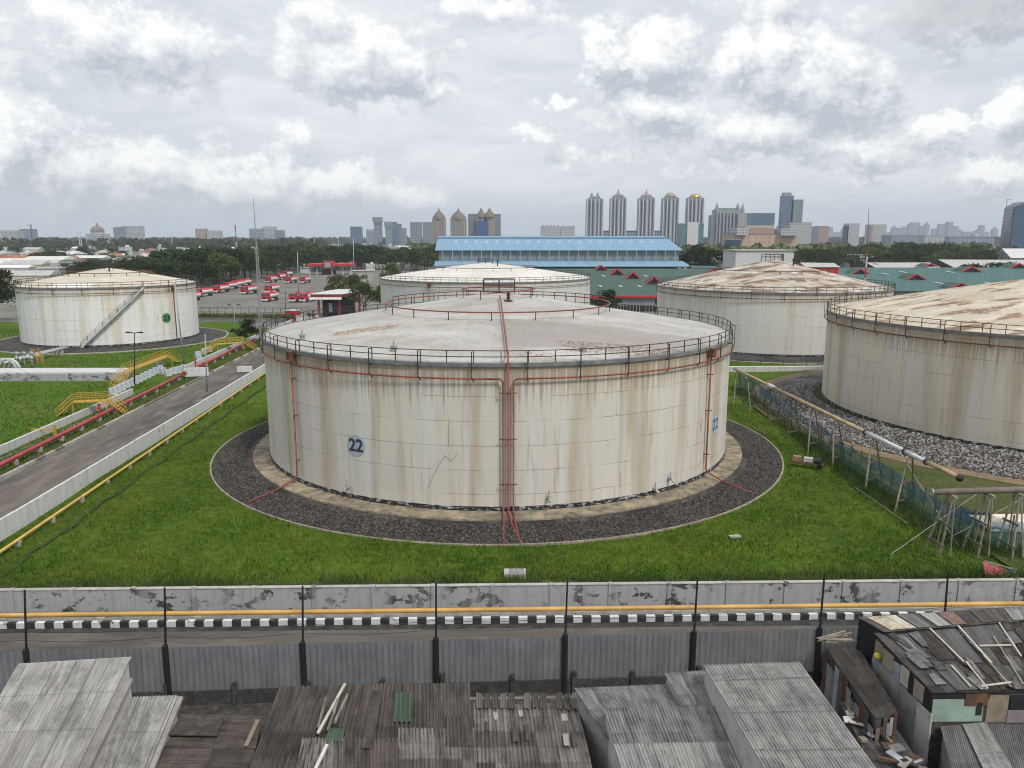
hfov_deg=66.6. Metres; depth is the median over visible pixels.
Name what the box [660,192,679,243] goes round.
tower
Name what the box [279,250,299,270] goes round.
tree
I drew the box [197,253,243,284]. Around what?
tree
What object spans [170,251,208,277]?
tree
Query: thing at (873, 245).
tree
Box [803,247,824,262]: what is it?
tree
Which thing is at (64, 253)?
tree
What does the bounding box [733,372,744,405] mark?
trestle
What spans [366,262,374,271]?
house
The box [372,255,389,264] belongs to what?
tree
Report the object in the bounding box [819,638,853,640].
stick
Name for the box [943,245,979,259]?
tree
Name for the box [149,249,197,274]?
tree
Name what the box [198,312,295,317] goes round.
creeper foliage
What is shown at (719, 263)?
office
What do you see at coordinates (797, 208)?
office tower
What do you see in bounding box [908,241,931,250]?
tree
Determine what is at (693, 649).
fence pole
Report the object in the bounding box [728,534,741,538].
drain grate
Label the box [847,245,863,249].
tree
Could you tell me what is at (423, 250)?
tree
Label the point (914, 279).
hall
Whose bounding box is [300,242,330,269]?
tree
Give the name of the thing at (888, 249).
tree
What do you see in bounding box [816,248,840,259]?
tree
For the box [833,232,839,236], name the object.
distant tower
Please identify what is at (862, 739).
scrap board
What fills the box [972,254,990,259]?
tree
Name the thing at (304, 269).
shed
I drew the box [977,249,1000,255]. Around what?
tree
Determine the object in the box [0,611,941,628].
kerb
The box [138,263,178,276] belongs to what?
tree
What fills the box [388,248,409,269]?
tree
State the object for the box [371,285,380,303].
tree
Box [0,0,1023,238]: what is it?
sky
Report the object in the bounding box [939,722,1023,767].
shack
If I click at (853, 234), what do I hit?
apartment block
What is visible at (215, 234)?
apartment block
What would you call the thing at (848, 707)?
scrap board
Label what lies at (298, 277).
pole
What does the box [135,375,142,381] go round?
concrete block
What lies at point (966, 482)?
bare ground
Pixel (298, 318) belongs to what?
boundary wall
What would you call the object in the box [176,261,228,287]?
tree
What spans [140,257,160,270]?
tree
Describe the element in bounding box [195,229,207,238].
apartment block
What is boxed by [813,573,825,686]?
fence pole
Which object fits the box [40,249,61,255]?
tree
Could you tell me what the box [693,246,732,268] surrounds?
tree
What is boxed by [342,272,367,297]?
tree
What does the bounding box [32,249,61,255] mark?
tree
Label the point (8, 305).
ground
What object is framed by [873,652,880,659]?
plastic bag
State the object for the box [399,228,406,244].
office tower
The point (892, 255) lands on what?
tree
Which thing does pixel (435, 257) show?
tree
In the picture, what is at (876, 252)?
tree
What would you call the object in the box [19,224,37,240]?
building frame
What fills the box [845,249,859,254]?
tree
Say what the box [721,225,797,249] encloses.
shopping mall
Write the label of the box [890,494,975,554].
stay cable
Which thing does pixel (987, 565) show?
sign board
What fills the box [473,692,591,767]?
shack
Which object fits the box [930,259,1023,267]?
warehouse
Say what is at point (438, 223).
tower
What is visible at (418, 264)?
tree
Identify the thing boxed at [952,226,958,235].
distant tower
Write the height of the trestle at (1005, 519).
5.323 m
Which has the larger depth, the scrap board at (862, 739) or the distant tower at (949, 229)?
the distant tower at (949, 229)
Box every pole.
[22,590,29,662]
[162,587,171,695]
[174,283,184,363]
[204,334,207,391]
[297,252,298,301]
[299,586,306,685]
[353,238,353,269]
[433,582,439,683]
[562,580,567,694]
[689,577,698,671]
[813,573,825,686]
[944,571,948,610]
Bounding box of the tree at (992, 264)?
[982,261,1016,267]
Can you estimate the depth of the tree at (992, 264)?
395.12 m
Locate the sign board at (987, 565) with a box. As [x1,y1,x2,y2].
[982,560,1018,577]
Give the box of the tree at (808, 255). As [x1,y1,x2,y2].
[794,250,817,262]
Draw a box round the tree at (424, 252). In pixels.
[413,248,434,268]
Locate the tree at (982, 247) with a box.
[967,244,992,258]
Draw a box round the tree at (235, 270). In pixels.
[223,256,246,280]
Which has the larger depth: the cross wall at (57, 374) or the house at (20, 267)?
the house at (20, 267)
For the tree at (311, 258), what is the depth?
554.16 m
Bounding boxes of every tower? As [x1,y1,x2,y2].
[113,227,125,239]
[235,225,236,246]
[274,230,284,238]
[350,227,362,244]
[372,217,382,245]
[384,222,392,246]
[392,222,401,245]
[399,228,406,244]
[410,222,421,243]
[422,222,431,245]
[432,208,445,243]
[450,208,466,235]
[468,207,500,235]
[585,192,603,235]
[609,189,626,235]
[636,189,654,235]
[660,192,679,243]
[685,194,704,222]
[724,239,740,248]
[745,213,774,224]
[778,192,793,228]
[791,199,803,221]
[811,226,818,243]
[828,227,832,237]
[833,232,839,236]
[842,225,848,242]
[890,226,896,234]
[897,228,903,234]
[906,222,914,234]
[913,223,919,234]
[917,226,923,234]
[923,222,929,234]
[930,229,936,234]
[936,224,944,234]
[945,222,953,235]
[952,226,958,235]
[961,232,969,235]
[974,229,981,235]
[978,225,984,235]
[990,227,998,235]
[999,199,1023,248]
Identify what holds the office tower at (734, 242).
on the ground at (8, 305)
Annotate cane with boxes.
[855,487,906,522]
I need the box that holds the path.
[750,370,1023,484]
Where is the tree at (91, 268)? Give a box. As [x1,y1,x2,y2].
[85,264,101,270]
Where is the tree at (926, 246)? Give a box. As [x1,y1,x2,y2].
[914,241,940,251]
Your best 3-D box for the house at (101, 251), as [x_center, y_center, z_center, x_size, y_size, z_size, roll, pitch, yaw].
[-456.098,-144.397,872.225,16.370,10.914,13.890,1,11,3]
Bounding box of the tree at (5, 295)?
[0,268,21,304]
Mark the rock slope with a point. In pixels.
(816, 379)
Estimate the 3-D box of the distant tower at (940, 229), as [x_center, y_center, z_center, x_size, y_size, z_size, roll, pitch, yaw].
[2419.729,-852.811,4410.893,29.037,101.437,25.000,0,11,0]
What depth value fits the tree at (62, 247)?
1153.27 m
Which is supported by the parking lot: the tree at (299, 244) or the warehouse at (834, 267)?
the tree at (299, 244)
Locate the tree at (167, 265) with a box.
[155,259,203,279]
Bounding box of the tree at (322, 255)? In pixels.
[306,249,332,270]
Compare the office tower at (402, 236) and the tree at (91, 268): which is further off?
the office tower at (402, 236)
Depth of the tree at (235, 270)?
400.69 m
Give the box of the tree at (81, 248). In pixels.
[75,246,94,252]
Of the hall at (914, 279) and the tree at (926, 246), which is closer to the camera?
the hall at (914, 279)
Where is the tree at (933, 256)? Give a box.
[919,249,950,262]
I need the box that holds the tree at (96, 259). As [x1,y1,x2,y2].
[79,258,102,262]
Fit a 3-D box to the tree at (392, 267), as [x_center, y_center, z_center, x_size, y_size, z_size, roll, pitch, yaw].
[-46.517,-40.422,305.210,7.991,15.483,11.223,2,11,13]
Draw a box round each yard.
[178,698,571,734]
[251,311,362,327]
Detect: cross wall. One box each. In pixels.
[0,368,133,380]
[729,360,823,371]
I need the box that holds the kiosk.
[285,309,299,321]
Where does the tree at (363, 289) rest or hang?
on the yard at (257, 324)
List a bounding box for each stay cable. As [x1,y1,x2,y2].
[880,420,956,542]
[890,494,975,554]
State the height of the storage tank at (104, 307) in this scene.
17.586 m
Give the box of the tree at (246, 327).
[230,319,258,344]
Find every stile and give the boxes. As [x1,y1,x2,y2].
[30,348,43,363]
[55,391,126,416]
[109,350,182,387]
[204,337,256,353]
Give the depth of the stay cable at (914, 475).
71.30 m
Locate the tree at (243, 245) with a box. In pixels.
[233,243,247,247]
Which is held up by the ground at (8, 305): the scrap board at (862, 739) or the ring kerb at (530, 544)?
the ring kerb at (530, 544)
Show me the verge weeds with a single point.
(233, 352)
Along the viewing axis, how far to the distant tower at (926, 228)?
4572.50 m
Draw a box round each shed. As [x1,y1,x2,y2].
[300,267,311,272]
[351,270,374,282]
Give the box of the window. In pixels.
[324,303,327,311]
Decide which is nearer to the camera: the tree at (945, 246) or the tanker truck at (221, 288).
the tanker truck at (221, 288)
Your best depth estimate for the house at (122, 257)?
707.98 m
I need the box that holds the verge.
[0,340,263,475]
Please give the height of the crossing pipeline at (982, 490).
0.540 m
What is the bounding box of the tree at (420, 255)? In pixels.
[403,250,427,270]
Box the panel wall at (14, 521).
[0,364,264,541]
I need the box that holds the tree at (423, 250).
[411,246,433,251]
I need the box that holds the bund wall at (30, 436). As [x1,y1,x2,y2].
[0,319,292,454]
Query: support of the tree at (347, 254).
on the parking lot
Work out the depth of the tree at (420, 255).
575.50 m
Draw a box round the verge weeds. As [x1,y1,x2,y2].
[0,338,260,473]
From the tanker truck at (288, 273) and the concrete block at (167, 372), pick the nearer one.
the concrete block at (167, 372)
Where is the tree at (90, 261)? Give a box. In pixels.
[84,259,101,264]
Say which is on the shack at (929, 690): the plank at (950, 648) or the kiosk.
the plank at (950, 648)
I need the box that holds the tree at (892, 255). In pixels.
[877,252,901,262]
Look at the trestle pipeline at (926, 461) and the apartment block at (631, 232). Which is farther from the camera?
the apartment block at (631, 232)
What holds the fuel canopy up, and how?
on the parking lot
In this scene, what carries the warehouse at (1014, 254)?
on the ground at (8, 305)
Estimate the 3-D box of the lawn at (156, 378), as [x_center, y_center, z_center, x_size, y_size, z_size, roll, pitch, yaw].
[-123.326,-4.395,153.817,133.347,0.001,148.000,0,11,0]
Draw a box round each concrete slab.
[184,367,208,376]
[237,366,252,371]
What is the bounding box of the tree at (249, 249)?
[228,246,277,278]
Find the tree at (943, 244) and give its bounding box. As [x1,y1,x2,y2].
[936,241,956,251]
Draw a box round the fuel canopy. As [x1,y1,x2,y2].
[307,261,355,274]
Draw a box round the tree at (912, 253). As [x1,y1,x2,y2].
[899,249,928,262]
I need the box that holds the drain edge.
[8,606,1020,620]
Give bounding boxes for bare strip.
[0,576,919,587]
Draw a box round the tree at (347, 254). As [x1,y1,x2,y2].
[332,248,356,269]
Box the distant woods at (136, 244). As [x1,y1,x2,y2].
[0,237,328,251]
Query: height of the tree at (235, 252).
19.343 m
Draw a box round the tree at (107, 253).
[99,252,115,257]
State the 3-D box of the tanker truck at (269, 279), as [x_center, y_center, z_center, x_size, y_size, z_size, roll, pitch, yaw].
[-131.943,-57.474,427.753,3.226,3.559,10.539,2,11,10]
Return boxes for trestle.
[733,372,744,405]
[745,377,760,412]
[767,389,780,426]
[786,399,800,440]
[807,408,820,452]
[830,420,845,464]
[864,438,881,487]
[894,456,914,511]
[924,494,957,557]
[963,493,995,557]
[996,493,1023,558]
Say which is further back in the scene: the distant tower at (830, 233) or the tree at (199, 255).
the distant tower at (830, 233)
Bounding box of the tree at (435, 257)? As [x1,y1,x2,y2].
[420,253,438,268]
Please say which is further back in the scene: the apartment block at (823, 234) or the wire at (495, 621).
the apartment block at (823, 234)
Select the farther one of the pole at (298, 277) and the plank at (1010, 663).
the pole at (298, 277)
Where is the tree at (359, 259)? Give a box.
[346,256,364,269]
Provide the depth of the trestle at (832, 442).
82.60 m
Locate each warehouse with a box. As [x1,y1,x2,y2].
[434,236,689,268]
[797,262,838,273]
[842,254,874,267]
[857,262,938,267]
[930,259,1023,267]
[997,248,1023,259]
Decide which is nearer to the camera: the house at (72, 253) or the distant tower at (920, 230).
the house at (72, 253)
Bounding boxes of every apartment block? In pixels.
[0,230,24,241]
[121,226,144,239]
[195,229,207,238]
[207,231,222,238]
[249,229,264,239]
[262,227,276,239]
[366,229,373,244]
[540,225,559,235]
[560,225,574,235]
[603,230,659,235]
[784,222,811,246]
[818,226,828,245]
[844,223,859,246]
[864,224,886,243]
[881,235,916,246]
[916,235,944,244]
[945,233,995,245]
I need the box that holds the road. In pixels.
[0,348,264,517]
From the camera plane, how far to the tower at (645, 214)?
1467.26 m
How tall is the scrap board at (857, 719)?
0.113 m
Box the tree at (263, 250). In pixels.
[248,247,272,275]
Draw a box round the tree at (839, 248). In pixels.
[832,246,853,257]
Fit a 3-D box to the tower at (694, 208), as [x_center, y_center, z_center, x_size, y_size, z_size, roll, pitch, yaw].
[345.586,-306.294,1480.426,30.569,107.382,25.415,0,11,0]
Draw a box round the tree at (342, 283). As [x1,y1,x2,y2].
[330,275,350,289]
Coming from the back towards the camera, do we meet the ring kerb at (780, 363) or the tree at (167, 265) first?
the tree at (167, 265)
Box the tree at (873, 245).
[858,243,883,252]
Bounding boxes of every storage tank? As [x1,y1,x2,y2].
[11,263,199,347]
[248,278,755,543]
[379,259,591,308]
[656,254,895,356]
[821,279,1023,452]
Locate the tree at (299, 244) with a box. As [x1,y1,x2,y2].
[288,242,309,269]
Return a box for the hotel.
[707,203,746,245]
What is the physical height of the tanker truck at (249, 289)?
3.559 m
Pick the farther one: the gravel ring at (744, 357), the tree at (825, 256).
the tree at (825, 256)
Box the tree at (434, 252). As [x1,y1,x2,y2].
[425,246,438,260]
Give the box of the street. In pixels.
[0,606,857,696]
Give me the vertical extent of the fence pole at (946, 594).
6.469 m
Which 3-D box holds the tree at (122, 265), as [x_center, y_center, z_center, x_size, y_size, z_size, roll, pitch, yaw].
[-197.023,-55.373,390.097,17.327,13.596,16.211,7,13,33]
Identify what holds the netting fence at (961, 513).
on the lawn at (220, 551)
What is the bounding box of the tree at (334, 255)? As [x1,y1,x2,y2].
[322,252,346,268]
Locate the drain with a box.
[0,619,858,632]
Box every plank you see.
[929,628,964,661]
[950,665,971,686]
[957,625,992,662]
[965,661,987,687]
[979,644,1011,646]
[981,681,1011,686]
[983,655,1011,686]
[993,636,1023,683]
[998,621,1021,656]
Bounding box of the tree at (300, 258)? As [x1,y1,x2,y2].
[290,254,308,272]
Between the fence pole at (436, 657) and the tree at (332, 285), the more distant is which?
the tree at (332, 285)
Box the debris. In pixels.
[838,700,921,767]
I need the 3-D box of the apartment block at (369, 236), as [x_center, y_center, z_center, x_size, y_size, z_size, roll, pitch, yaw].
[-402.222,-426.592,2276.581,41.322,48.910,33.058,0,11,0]
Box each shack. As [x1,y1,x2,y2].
[0,657,133,767]
[97,695,183,767]
[156,714,261,767]
[250,681,475,767]
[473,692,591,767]
[574,684,679,767]
[603,705,741,767]
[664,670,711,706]
[703,662,875,767]
[821,645,897,741]
[856,606,1023,665]
[871,621,1023,767]
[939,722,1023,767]
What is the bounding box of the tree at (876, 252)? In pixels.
[861,247,892,262]
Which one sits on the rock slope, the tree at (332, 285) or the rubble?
the rubble
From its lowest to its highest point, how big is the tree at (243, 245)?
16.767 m
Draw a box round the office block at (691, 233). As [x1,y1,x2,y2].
[676,222,703,246]
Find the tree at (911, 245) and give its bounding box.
[892,241,928,260]
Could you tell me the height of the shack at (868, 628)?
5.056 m
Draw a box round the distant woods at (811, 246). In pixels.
[407,241,1018,257]
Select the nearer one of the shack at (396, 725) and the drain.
the shack at (396, 725)
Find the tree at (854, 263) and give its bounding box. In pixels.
[843,252,863,267]
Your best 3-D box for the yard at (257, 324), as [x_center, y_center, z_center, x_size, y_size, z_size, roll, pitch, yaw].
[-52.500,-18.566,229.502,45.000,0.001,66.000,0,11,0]
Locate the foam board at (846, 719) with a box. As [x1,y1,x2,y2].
[843,716,853,722]
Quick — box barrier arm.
[31,424,56,435]
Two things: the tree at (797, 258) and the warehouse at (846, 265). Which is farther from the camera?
the warehouse at (846, 265)
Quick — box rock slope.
[768,373,1023,479]
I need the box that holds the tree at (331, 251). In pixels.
[327,246,349,268]
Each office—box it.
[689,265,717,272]
[704,256,722,270]
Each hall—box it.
[86,223,110,245]
[540,265,711,304]
[838,262,1023,294]
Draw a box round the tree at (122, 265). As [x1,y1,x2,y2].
[98,260,134,268]
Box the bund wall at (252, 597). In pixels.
[0,578,1023,612]
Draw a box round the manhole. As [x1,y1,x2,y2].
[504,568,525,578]
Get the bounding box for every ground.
[0,243,995,698]
[799,362,1023,572]
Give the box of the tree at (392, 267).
[380,261,399,276]
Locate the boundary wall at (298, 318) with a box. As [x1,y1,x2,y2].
[198,307,305,321]
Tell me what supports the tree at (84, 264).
on the ground at (8, 305)
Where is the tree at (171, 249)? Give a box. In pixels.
[165,247,181,251]
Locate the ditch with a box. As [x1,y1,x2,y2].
[0,385,265,576]
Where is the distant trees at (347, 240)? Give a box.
[0,236,999,245]
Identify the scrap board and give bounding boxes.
[845,703,851,712]
[845,710,853,715]
[850,720,864,726]
[852,717,860,722]
[858,736,867,742]
[859,728,867,735]
[877,755,898,763]
[880,734,887,741]
[880,742,896,750]
[885,749,902,761]
[888,743,905,752]
[897,756,912,767]
[909,754,925,767]
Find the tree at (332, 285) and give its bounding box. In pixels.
[322,275,340,290]
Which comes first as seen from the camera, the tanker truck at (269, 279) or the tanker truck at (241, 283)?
the tanker truck at (241, 283)
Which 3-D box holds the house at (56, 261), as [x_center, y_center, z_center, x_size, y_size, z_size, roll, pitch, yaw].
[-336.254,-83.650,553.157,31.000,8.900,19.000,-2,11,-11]
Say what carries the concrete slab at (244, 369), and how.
on the road
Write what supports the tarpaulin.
on the bare ground at (966, 482)
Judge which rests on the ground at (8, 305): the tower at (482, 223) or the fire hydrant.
the tower at (482, 223)
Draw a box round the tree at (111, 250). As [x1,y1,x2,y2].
[107,248,120,253]
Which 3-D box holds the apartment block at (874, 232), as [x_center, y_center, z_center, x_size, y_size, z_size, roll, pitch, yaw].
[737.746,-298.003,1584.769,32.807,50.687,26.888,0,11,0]
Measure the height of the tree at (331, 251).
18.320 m
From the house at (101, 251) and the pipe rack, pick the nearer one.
the pipe rack
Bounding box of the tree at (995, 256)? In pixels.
[980,251,1005,259]
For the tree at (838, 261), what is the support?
on the ground at (8, 305)
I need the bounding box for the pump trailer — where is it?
[791,455,823,469]
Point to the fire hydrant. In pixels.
(98, 407)
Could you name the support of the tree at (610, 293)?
on the ground at (8, 305)
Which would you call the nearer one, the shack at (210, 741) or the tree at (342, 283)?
the shack at (210, 741)
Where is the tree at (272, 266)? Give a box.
[259,256,284,275]
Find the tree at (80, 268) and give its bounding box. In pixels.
[71,265,93,272]
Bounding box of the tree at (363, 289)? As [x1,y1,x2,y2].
[345,280,380,310]
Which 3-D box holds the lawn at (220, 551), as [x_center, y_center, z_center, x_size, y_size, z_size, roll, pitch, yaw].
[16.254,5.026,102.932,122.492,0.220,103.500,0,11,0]
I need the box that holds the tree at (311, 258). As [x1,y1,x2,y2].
[298,252,322,263]
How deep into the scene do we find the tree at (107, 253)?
735.42 m
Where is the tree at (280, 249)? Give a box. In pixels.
[254,244,291,271]
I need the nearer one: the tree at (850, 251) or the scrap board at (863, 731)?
the scrap board at (863, 731)
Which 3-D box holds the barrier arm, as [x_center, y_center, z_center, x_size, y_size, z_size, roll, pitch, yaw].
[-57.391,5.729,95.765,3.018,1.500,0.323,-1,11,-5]
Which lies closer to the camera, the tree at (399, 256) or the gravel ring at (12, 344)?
the gravel ring at (12, 344)
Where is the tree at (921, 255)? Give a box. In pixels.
[913,248,938,262]
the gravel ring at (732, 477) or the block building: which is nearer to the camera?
the gravel ring at (732, 477)
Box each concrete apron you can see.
[253,432,741,520]
[814,383,1020,452]
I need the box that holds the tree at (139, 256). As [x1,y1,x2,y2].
[129,254,149,268]
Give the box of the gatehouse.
[309,289,360,316]
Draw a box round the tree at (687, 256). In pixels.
[678,244,710,268]
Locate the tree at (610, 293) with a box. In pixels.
[590,289,622,306]
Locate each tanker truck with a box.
[196,287,212,296]
[196,291,200,299]
[212,284,229,292]
[222,281,237,288]
[230,280,245,286]
[238,279,251,285]
[240,285,256,293]
[260,291,278,301]
[264,276,277,282]
[264,284,279,291]
[275,273,285,279]
[281,271,292,276]
[284,276,297,282]
[288,292,304,301]
[298,292,315,301]
[299,276,310,282]
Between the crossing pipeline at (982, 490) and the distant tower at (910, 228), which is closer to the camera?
the crossing pipeline at (982, 490)
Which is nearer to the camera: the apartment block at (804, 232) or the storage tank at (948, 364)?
the storage tank at (948, 364)
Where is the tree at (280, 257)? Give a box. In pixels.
[266,253,302,270]
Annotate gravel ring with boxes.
[0,328,226,352]
[212,421,781,543]
[730,353,823,362]
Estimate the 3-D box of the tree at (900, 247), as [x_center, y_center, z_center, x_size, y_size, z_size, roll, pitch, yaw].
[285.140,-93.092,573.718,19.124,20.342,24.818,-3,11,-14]
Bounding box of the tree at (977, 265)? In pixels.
[960,262,983,267]
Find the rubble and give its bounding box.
[763,383,1023,478]
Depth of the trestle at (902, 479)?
68.81 m
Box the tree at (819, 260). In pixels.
[807,257,823,262]
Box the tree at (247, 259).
[239,251,269,278]
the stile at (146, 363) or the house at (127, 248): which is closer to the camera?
the stile at (146, 363)
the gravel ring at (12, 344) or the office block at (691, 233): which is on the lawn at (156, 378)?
the gravel ring at (12, 344)
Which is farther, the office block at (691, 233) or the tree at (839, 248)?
the office block at (691, 233)
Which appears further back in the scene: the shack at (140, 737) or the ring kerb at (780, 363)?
the ring kerb at (780, 363)
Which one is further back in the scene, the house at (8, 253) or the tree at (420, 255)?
the house at (8, 253)
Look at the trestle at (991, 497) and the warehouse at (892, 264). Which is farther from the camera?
the warehouse at (892, 264)
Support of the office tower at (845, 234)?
on the ground at (8, 305)
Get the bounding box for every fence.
[0,628,857,705]
[595,305,656,311]
[738,374,1023,547]
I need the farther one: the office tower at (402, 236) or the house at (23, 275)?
the office tower at (402, 236)
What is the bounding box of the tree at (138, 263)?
[114,257,152,270]
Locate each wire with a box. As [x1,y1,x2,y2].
[0,607,990,632]
[1,619,858,641]
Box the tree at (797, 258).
[794,253,806,263]
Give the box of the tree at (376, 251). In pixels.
[356,245,385,263]
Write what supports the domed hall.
on the ground at (8, 305)
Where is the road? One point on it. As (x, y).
(24, 487)
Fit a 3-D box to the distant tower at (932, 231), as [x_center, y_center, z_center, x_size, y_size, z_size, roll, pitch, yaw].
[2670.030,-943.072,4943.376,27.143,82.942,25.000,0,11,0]
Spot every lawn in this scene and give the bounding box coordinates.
[0,322,269,456]
[0,361,1008,585]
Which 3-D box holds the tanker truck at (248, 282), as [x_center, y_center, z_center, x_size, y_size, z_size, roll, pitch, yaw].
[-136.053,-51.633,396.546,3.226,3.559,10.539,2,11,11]
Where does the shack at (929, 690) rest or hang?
on the slum yard at (262, 710)
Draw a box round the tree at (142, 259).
[134,256,155,268]
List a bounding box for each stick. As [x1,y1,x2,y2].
[819,632,852,640]
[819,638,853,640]
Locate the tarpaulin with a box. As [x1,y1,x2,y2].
[970,511,1023,526]
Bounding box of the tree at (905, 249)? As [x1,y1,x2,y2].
[886,247,914,262]
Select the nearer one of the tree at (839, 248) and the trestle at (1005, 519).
the trestle at (1005, 519)
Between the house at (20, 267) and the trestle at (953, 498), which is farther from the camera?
the house at (20, 267)
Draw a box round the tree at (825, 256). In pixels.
[815,252,835,262]
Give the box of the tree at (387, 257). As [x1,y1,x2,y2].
[380,253,402,264]
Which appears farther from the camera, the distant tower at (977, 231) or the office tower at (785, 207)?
the distant tower at (977, 231)
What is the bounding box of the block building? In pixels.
[722,249,794,268]
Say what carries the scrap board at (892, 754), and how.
on the debris
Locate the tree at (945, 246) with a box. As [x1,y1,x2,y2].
[929,243,967,259]
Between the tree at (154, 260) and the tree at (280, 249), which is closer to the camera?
the tree at (154, 260)
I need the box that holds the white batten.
[314,744,328,767]
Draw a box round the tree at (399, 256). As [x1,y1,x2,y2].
[389,247,409,268]
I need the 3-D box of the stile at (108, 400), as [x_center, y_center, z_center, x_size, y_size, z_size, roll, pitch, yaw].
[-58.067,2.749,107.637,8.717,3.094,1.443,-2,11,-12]
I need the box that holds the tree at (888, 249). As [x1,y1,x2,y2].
[875,245,899,251]
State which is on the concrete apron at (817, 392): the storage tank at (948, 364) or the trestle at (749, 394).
the storage tank at (948, 364)
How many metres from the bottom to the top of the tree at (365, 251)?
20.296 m
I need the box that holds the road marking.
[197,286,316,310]
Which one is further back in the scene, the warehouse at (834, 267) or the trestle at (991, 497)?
the warehouse at (834, 267)
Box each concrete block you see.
[108,387,116,395]
[113,385,121,392]
[117,383,125,390]
[121,381,129,387]
[126,379,133,386]
[130,377,138,383]
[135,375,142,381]
[139,373,146,379]
[143,371,150,377]
[148,369,155,375]
[152,367,158,373]
[159,367,165,373]
[164,369,171,376]
[169,367,176,373]
[176,366,181,372]
[196,354,201,359]
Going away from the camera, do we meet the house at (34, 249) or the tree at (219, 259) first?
the tree at (219, 259)
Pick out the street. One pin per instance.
(195, 639)
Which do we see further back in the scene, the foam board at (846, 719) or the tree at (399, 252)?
the tree at (399, 252)
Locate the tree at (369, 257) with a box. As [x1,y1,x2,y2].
[354,253,377,263]
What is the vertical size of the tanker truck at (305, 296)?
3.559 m
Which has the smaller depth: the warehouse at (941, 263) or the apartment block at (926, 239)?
the warehouse at (941, 263)
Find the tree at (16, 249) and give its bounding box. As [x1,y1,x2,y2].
[6,245,24,252]
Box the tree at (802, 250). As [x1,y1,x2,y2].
[794,249,812,262]
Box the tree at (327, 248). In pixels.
[324,246,338,268]
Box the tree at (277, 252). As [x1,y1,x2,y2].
[267,249,289,273]
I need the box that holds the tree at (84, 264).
[75,261,92,270]
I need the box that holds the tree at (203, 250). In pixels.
[178,245,217,283]
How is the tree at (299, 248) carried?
on the parking lot
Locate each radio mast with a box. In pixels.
[253,198,262,345]
[864,212,868,280]
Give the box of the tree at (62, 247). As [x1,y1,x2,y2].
[54,244,71,250]
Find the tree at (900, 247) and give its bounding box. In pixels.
[889,243,909,255]
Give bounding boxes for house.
[0,251,20,255]
[0,258,23,260]
[0,261,50,270]
[0,265,35,270]
[2,270,60,287]
[5,255,25,257]
[12,260,65,266]
[21,247,43,252]
[21,256,77,265]
[36,263,66,275]
[57,251,86,255]
[77,255,111,261]
[94,250,112,254]
[109,253,122,262]
[116,255,131,259]
[119,245,132,254]
[150,247,165,252]
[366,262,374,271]
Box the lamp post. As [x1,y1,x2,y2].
[125,332,142,384]
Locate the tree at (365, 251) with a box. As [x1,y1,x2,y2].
[342,243,381,268]
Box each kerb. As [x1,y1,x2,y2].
[0,327,227,354]
[0,345,263,479]
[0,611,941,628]
[210,419,783,545]
[730,360,818,364]
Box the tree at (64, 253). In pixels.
[54,250,70,255]
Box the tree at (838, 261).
[827,250,856,266]
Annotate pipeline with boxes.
[0,338,255,466]
[0,372,265,553]
[0,601,1023,621]
[733,367,963,481]
[929,486,1023,495]
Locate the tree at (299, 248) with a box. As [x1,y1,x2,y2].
[289,245,310,266]
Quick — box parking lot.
[0,268,412,318]
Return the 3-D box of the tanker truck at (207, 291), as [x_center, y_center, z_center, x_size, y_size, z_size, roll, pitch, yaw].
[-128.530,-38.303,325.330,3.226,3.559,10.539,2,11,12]
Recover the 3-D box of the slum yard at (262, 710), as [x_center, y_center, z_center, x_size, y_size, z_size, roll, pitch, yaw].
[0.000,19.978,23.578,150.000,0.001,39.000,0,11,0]
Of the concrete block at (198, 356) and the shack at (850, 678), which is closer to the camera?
the shack at (850, 678)
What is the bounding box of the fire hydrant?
[97,403,101,413]
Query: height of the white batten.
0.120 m
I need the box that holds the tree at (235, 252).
[212,247,255,280]
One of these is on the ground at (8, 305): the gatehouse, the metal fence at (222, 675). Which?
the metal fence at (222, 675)
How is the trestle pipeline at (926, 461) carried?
on the trestle at (832, 442)
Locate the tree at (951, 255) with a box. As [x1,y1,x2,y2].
[943,251,962,259]
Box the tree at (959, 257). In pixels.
[953,252,978,259]
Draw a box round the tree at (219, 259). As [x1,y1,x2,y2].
[199,250,238,284]
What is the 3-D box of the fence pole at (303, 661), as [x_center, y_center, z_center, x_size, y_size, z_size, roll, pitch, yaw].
[-10.853,13.543,40.445,0.294,6.496,0.336,4,11,22]
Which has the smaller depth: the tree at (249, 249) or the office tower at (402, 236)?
the tree at (249, 249)
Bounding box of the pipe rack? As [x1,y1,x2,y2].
[0,346,68,367]
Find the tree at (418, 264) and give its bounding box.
[417,259,433,268]
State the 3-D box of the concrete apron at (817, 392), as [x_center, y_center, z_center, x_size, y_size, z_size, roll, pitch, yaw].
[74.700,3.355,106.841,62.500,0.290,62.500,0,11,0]

